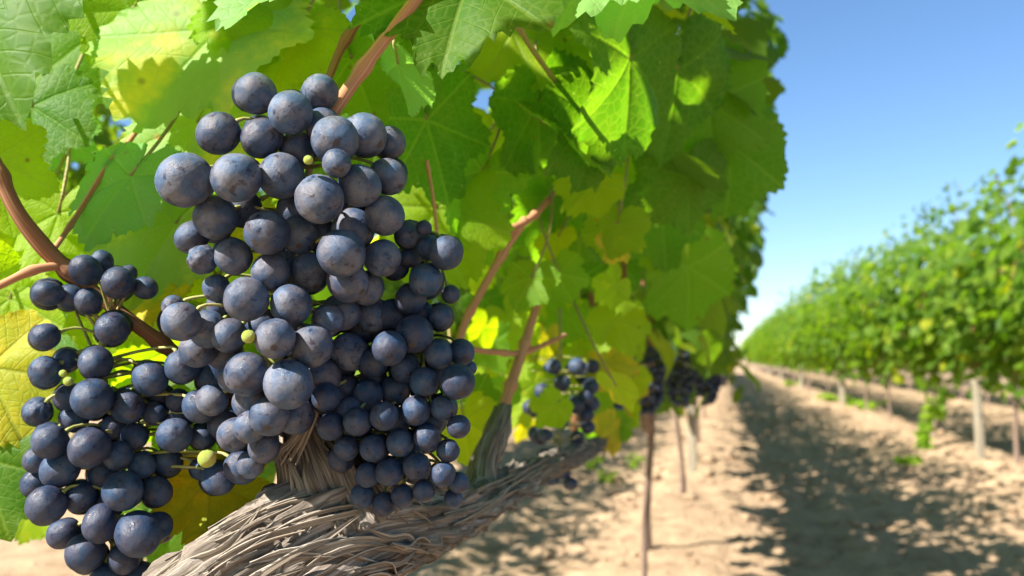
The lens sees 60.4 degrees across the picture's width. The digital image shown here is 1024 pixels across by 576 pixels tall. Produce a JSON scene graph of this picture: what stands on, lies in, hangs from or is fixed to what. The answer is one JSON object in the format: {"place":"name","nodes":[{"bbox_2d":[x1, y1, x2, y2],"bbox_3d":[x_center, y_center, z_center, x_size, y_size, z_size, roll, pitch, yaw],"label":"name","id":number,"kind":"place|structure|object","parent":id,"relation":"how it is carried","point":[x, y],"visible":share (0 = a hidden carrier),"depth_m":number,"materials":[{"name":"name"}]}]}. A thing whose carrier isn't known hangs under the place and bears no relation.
{"place":"outdoors","nodes":[
{"label":"outdoors","id":0,"kind":"place"},
{"bbox_2d":[0,359,1023,575],"bbox_3d":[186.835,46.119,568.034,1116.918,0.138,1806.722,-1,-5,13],"label":"ground","id":1,"kind":"structure","parent":0,"point":[507,542],"depth_m":4.22,"materials":[{"name":"soil"}]},
{"bbox_2d":[35,87,126,197],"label":"grape vine","id":2,"kind":"object","parent":1,"relation":"on","point":[101,138],"visible":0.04,"depth_m":2.61,"materials":[{"name":"green plant"}]},
{"bbox_2d":[53,104,366,306],"bbox_3d":[-1.209,0.005,3.510,0.819,1.989,1.918,-1,-5,13],"label":"grape vine","id":3,"kind":"object","parent":1,"relation":"on","point":[114,130],"depth_m":2.94,"materials":[{"name":"green plant"}]},
{"bbox_2d":[261,193,460,301],"bbox_3d":[-0.892,0.101,4.829,0.819,1.998,1.918,-1,-5,13],"label":"grape vine","id":4,"kind":"object","parent":1,"relation":"on","point":[389,290],"visible":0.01,"depth_m":5.07,"materials":[{"name":"green plant"}]},
{"bbox_2d":[0,0,788,575],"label":"grape vine","id":5,"kind":"object","parent":1,"relation":"on","point":[588,98],"visible":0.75,"depth_m":0.52,"materials":[{"name":"green plant"}]},
{"bbox_2d":[19,250,255,575],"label":"grape bunch","id":6,"kind":"object","parent":5,"relation":"hanging from","point":[105,452],"visible":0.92,"depth_m":0.41,"materials":[{"name":"blue food"}]},
{"bbox_2d":[154,72,422,478],"bbox_3d":[-0.104,-0.008,0.414,0.119,0.191,0.136,2,-5,-20],"label":"grape bunch","id":7,"kind":"object","parent":5,"relation":"hanging from","point":[291,272],"visible":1,"depth_m":0.38,"materials":[{"name":"blue food"}]},
{"bbox_2d":[310,219,476,516],"bbox_3d":[-0.058,0.036,0.418,0.080,0.137,0.098,0,-5,-5],"label":"grape bunch","id":8,"kind":"object","parent":5,"relation":"hanging from","point":[373,414],"visible":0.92,"depth_m":0.39,"materials":[{"name":"blue food"}]},
{"bbox_2d":[522,308,599,490],"bbox_3d":[0.054,0.123,0.977,0.087,0.202,0.093,-3,-6,34],"label":"grape bunch","id":9,"kind":"object","parent":5,"relation":"hanging from","point":[585,401],"visible":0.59,"depth_m":0.96,"materials":[{"name":"blue food"}]},
{"bbox_2d":[375,233,497,376],"bbox_3d":[-0.588,0.137,6.094,0.800,2.137,2.072,-1,-5,13],"label":"grape vine","id":10,"kind":"object","parent":1,"relation":"on","point":[456,307],"visible":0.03,"depth_m":6.12,"materials":[{"name":"green plant"}]},
{"bbox_2d":[434,284,511,365],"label":"grape vine","id":11,"kind":"object","parent":1,"relation":"on","point":[468,291],"visible":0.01,"depth_m":6.95,"materials":[{"name":"green plant"}]},
{"bbox_2d":[522,507,543,509],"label":"twig","id":12,"kind":"object","parent":1,"relation":"on","point":[532,507],"visible":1,"depth_m":4.03,"materials":[{"name":"brown wood"}]},
{"bbox_2d":[344,0,788,575],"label":"grape vine","id":13,"kind":"object","parent":1,"relation":"on","point":[682,280],"visible":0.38,"depth_m":1.06,"materials":[{"name":"green plant"}]},
{"bbox_2d":[598,345,637,411],"bbox_3d":[0.138,0.107,1.247,0.082,0.166,0.076,-1,-5,15],"label":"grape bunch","id":14,"kind":"object","parent":13,"relation":"hanging from","point":[616,406],"visible":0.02,"depth_m":1.23,"materials":[{"name":"food"}]},
{"bbox_2d":[639,334,668,414],"bbox_3d":[0.267,0.157,1.746,0.090,0.188,0.095,4,-6,-44],"label":"grape bunch","id":15,"kind":"object","parent":13,"relation":"hanging from","point":[653,400],"visible":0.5,"depth_m":1.72,"materials":[{"name":"food"}]},
{"bbox_2d":[658,327,698,407],"bbox_3d":[0.439,0.201,2.296,0.109,0.226,0.103,-2,-5,27],"label":"grape bunch","id":16,"kind":"object","parent":13,"relation":"hanging from","point":[683,379],"visible":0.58,"depth_m":2.27,"materials":[{"name":"food"}]},
{"bbox_2d":[584,455,605,469],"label":"weed","id":17,"kind":"object","parent":1,"relation":"on","point":[591,466],"visible":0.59,"depth_m":5.55,"materials":[{"name":"green plant"}]},
{"bbox_2d":[597,468,618,482],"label":"weed","id":18,"kind":"object","parent":1,"relation":"on","point":[602,478],"visible":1,"depth_m":4.98,"materials":[{"name":"green plant"}]},
{"bbox_2d":[623,451,645,467],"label":"weed","id":19,"kind":"object","parent":1,"relation":"on","point":[635,460],"visible":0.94,"depth_m":5.57,"materials":[{"name":"green plant"}]},
{"bbox_2d":[588,32,760,550],"bbox_3d":[0.429,-0.073,3.078,0.797,2.077,1.859,-1,-5,13],"label":"grape vine","id":20,"kind":"object","parent":1,"relation":"on","point":[666,405],"visible":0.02,"depth_m":2.61,"materials":[{"name":"green plant"}]},
{"bbox_2d":[694,374,722,405],"bbox_3d":[0.663,0.277,2.995,0.117,0.250,0.124,-3,-6,34],"label":"grape bunch","id":21,"kind":"object","parent":20,"relation":"hanging from","point":[712,389],"visible":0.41,"depth_m":2.96,"materials":[{"name":"food"}]},
{"bbox_2d":[685,399,696,472],"bbox_3d":[1.018,0.790,4.997,0.065,0.794,0.065,-1,-5,15],"label":"wooden post","id":22,"kind":"object","parent":1,"relation":"on","point":[692,436],"visible":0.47,"depth_m":4.97,"materials":[{"name":"brown wood"}]},
{"bbox_2d":[702,347,724,418],"bbox_3d":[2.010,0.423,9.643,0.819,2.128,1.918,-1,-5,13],"label":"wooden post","id":23,"kind":"object","parent":1,"relation":"on","point":[704,413],"depth_m":9.55,"materials":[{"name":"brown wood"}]},
{"bbox_2d":[696,277,748,441],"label":"grape vine","id":24,"kind":"object","parent":1,"relation":"on","point":[698,425],"depth_m":6.93,"materials":[{"name":"green plant"}]},
{"bbox_2d":[708,315,738,405],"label":"grape vine","id":25,"kind":"object","parent":1,"relation":"on","point":[732,331],"visible":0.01,"depth_m":11.84,"materials":[{"name":"green plant"}]},
{"bbox_2d":[686,217,761,411],"bbox_3d":[1.164,0.128,5.650,0.820,2.063,1.795,-1,-5,13],"label":"grape vine","id":26,"kind":"object","parent":1,"relation":"on","point":[751,289],"visible":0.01,"depth_m":5.27,"materials":[{"name":"green plant"}]},
{"bbox_2d":[673,192,775,493],"bbox_3d":[0.838,-0.061,4.291,0.800,2.251,2.072,-1,-5,13],"label":"grape vine","id":27,"kind":"object","parent":1,"relation":"on","point":[745,238],"visible":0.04,"depth_m":4.23,"materials":[{"name":"green plant"}]},
{"bbox_2d":[718,350,728,386],"bbox_3d":[1.106,0.428,4.651,0.107,0.196,0.113,-1,-5,13],"label":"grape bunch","id":28,"kind":"object","parent":27,"relation":"hanging from","point":[724,381],"visible":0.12,"depth_m":4.62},
{"bbox_2d":[741,332,759,370],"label":"grape vine","id":29,"kind":"object","parent":1,"relation":"on","point":[748,351],"visible":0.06,"depth_m":45.56,"materials":[{"name":"green plant"}]},
{"bbox_2d":[743,326,761,367],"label":"grape vine","id":30,"kind":"object","parent":1,"relation":"on","point":[749,349],"visible":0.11,"depth_m":40.26,"materials":[{"name":"green plant"}]},
{"bbox_2d":[744,344,762,371],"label":"grape vine","id":31,"kind":"object","parent":1,"relation":"on","point":[752,356],"visible":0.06,"depth_m":42.05,"materials":[{"name":"green plant"}]},
{"bbox_2d":[746,330,763,369],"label":"grape vine","id":32,"kind":"object","parent":1,"relation":"on","point":[753,352],"visible":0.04,"depth_m":38.75,"materials":[{"name":"green plant"}]},
{"bbox_2d":[747,327,765,374],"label":"grape vine","id":33,"kind":"object","parent":1,"relation":"on","point":[761,360],"visible":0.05,"depth_m":34.68,"materials":[{"name":"green plant"}]},
{"bbox_2d":[747,329,766,373],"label":"grape vine","id":34,"kind":"object","parent":1,"relation":"on","point":[753,346],"visible":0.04,"depth_m":36.54,"materials":[{"name":"green plant"}]},
{"bbox_2d":[747,319,770,375],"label":"grape vine","id":35,"kind":"object","parent":1,"relation":"on","point":[756,346],"visible":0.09,"depth_m":32.83,"materials":[{"name":"green plant"}]},
{"bbox_2d":[748,327,772,376],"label":"grape vine","id":36,"kind":"object","parent":1,"relation":"on","point":[764,356],"visible":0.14,"depth_m":30.92,"materials":[{"name":"green plant"}]},
{"bbox_2d":[751,318,774,378],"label":"grape vine","id":37,"kind":"object","parent":1,"relation":"on","point":[768,362],"visible":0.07,"depth_m":29.15,"materials":[{"name":"green plant"}]},
{"bbox_2d":[748,314,778,378],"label":"grape vine","id":38,"kind":"object","parent":1,"relation":"on","point":[768,354],"visible":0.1,"depth_m":27.35,"materials":[{"name":"green plant"}]},
{"bbox_2d":[755,308,789,379],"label":"grape vine","id":39,"kind":"object","parent":1,"relation":"on","point":[774,359],"visible":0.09,"depth_m":25.49,"materials":[{"name":"green plant"}]},
{"bbox_2d":[757,305,793,380],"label":"grape vine","id":40,"kind":"object","parent":1,"relation":"on","point":[782,357],"visible":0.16,"depth_m":21.84,"materials":[{"name":"green plant"}]},
{"bbox_2d":[758,323,793,379],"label":"grape vine","id":41,"kind":"object","parent":1,"relation":"on","point":[768,343],"visible":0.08,"depth_m":24.08,"materials":[{"name":"green plant"}]},
{"bbox_2d":[779,363,781,380],"bbox_3d":[7.868,2.497,25.758,0.090,0.754,0.090,-1,-4,11],"label":"wooden post","id":42,"kind":"object","parent":1,"relation":"on","point":[780,367],"visible":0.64,"depth_m":25.73,"materials":[{"name":"brown wood"}]},
{"bbox_2d":[764,285,811,386],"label":"grape vine","id":43,"kind":"object","parent":1,"relation":"on","point":[788,356],"visible":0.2,"depth_m":20.07,"materials":[{"name":"green plant"}]},
{"bbox_2d":[783,380,798,386],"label":"weed","id":44,"kind":"object","parent":1,"relation":"on","point":[787,383],"visible":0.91,"depth_m":20.61,"materials":[{"name":"green plant"}]},
{"bbox_2d":[772,301,823,389],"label":"grape vine","id":45,"kind":"object","parent":1,"relation":"on","point":[793,354],"visible":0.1,"depth_m":18.07,"materials":[{"name":"green plant"}]},
{"bbox_2d":[799,365,802,388],"bbox_3d":[6.234,1.945,18.977,0.090,0.755,0.090,-2,-5,21],"label":"wooden post","id":46,"kind":"object","parent":1,"relation":"on","point":[801,378],"visible":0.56,"depth_m":18.94,"materials":[{"name":"brown wood"}]},
{"bbox_2d":[772,282,841,392],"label":"grape vine","id":47,"kind":"object","parent":1,"relation":"on","point":[805,360],"visible":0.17,"depth_m":16.26,"materials":[{"name":"green plant"}]},
{"bbox_2d":[783,294,849,393],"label":"grape vine","id":48,"kind":"object","parent":1,"relation":"on","point":[808,350],"visible":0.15,"depth_m":14.28,"materials":[{"name":"green plant"}]},
{"bbox_2d":[775,258,869,380],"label":"grape vine","id":49,"kind":"object","parent":1,"relation":"on","point":[828,359],"visible":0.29,"depth_m":12.54,"materials":[{"name":"green plant"}]},
{"bbox_2d":[815,393,855,401],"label":"weed","id":50,"kind":"object","parent":1,"relation":"on","point":[829,397],"visible":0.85,"depth_m":13.54,"materials":[{"name":"green plant"}]},
{"bbox_2d":[839,361,844,403],"bbox_3d":[4.647,1.400,12.386,0.090,0.757,0.090,-1,-5,13],"label":"wooden post","id":51,"kind":"object","parent":1,"relation":"on","point":[842,391],"visible":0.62,"depth_m":12.36,"materials":[{"name":"brown wood"}]},
{"bbox_2d":[803,245,927,410],"bbox_3d":[4.428,0.569,10.847,1.565,2.046,2.546,-1,-5,13],"label":"grape vine","id":52,"kind":"object","parent":1,"relation":"on","point":[842,353],"visible":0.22,"depth_m":10.72,"materials":[{"name":"green plant"}]},
{"bbox_2d":[845,398,887,409],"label":"weed","id":53,"kind":"object","parent":1,"relation":"on","point":[860,404],"visible":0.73,"depth_m":11.18,"materials":[{"name":"green plant"}]},
{"bbox_2d":[802,236,940,420],"bbox_3d":[3.838,0.458,9.157,1.574,1.980,2.468,-1,-5,13],"label":"grape vine","id":54,"kind":"object","parent":1,"relation":"on","point":[857,325],"visible":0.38,"depth_m":8.90,"materials":[{"name":"green plant"}]},
{"bbox_2d":[891,455,924,464],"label":"weed","id":55,"kind":"object","parent":1,"relation":"on","point":[910,460],"visible":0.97,"depth_m":5.81,"materials":[{"name":"green plant"}]},
{"bbox_2d":[904,367,917,390],"bbox_3d":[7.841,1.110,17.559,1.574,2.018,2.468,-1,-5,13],"label":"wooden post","id":56,"kind":"object","parent":1,"relation":"on","point":[909,378],"visible":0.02,"depth_m":17.45,"materials":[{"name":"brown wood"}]},
{"bbox_2d":[833,177,1022,437],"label":"grape vine","id":57,"kind":"object","parent":1,"relation":"on","point":[907,346],"visible":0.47,"depth_m":6.78,"materials":[{"name":"green plant"}]},
{"bbox_2d":[912,386,955,449],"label":"weed","id":58,"kind":"object","parent":1,"relation":"on","point":[933,412],"visible":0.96,"depth_m":6.60,"materials":[{"name":"green plant"}]},
{"bbox_2d":[920,321,968,375],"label":"grape vine","id":59,"kind":"object","parent":1,"relation":"on","point":[941,373],"visible":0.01,"depth_m":14.48,"materials":[{"name":"green plant"}]},
{"bbox_2d":[872,173,1023,463],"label":"grape vine","id":60,"kind":"object","parent":1,"relation":"on","point":[962,314],"visible":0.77,"depth_m":5.19,"materials":[{"name":"green plant"}]},
{"bbox_2d":[879,122,1023,397],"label":"grape vine","id":61,"kind":"object","parent":1,"relation":"on","point":[1008,251],"visible":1,"depth_m":4.23,"materials":[{"name":"green plant"}]},
{"bbox_2d":[940,339,981,399],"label":"grape vine","id":62,"kind":"object","parent":1,"relation":"on","point":[967,373],"visible":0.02,"depth_m":13.37,"materials":[{"name":"brown plant"}]},
{"bbox_2d":[971,379,985,458],"bbox_3d":[3.083,0.939,5.812,0.065,0.675,0.065,0,-5,4],"label":"wooden post","id":63,"kind":"object","parent":1,"relation":"on","point":[978,417],"visible":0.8,"depth_m":5.80,"materials":[{"name":"brown wood"}]},
{"bbox_2d":[961,265,1005,406],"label":"grape vine","id":64,"kind":"object","parent":1,"relation":"on","point":[974,373],"visible":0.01,"depth_m":12.13,"materials":[{"name":"green plant"}]},
{"bbox_2d":[976,273,1023,411],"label":"grape vine","id":65,"kind":"object","parent":1,"relation":"on","point":[1004,377],"depth_m":10.85,"materials":[{"name":"green plant"}]},
{"bbox_2d":[72,0,1023,358],"label":"sky","id":66,"kind":"structure","parent":0,"point":[884,104],"materials":[{"name":"blue"}]}
]}

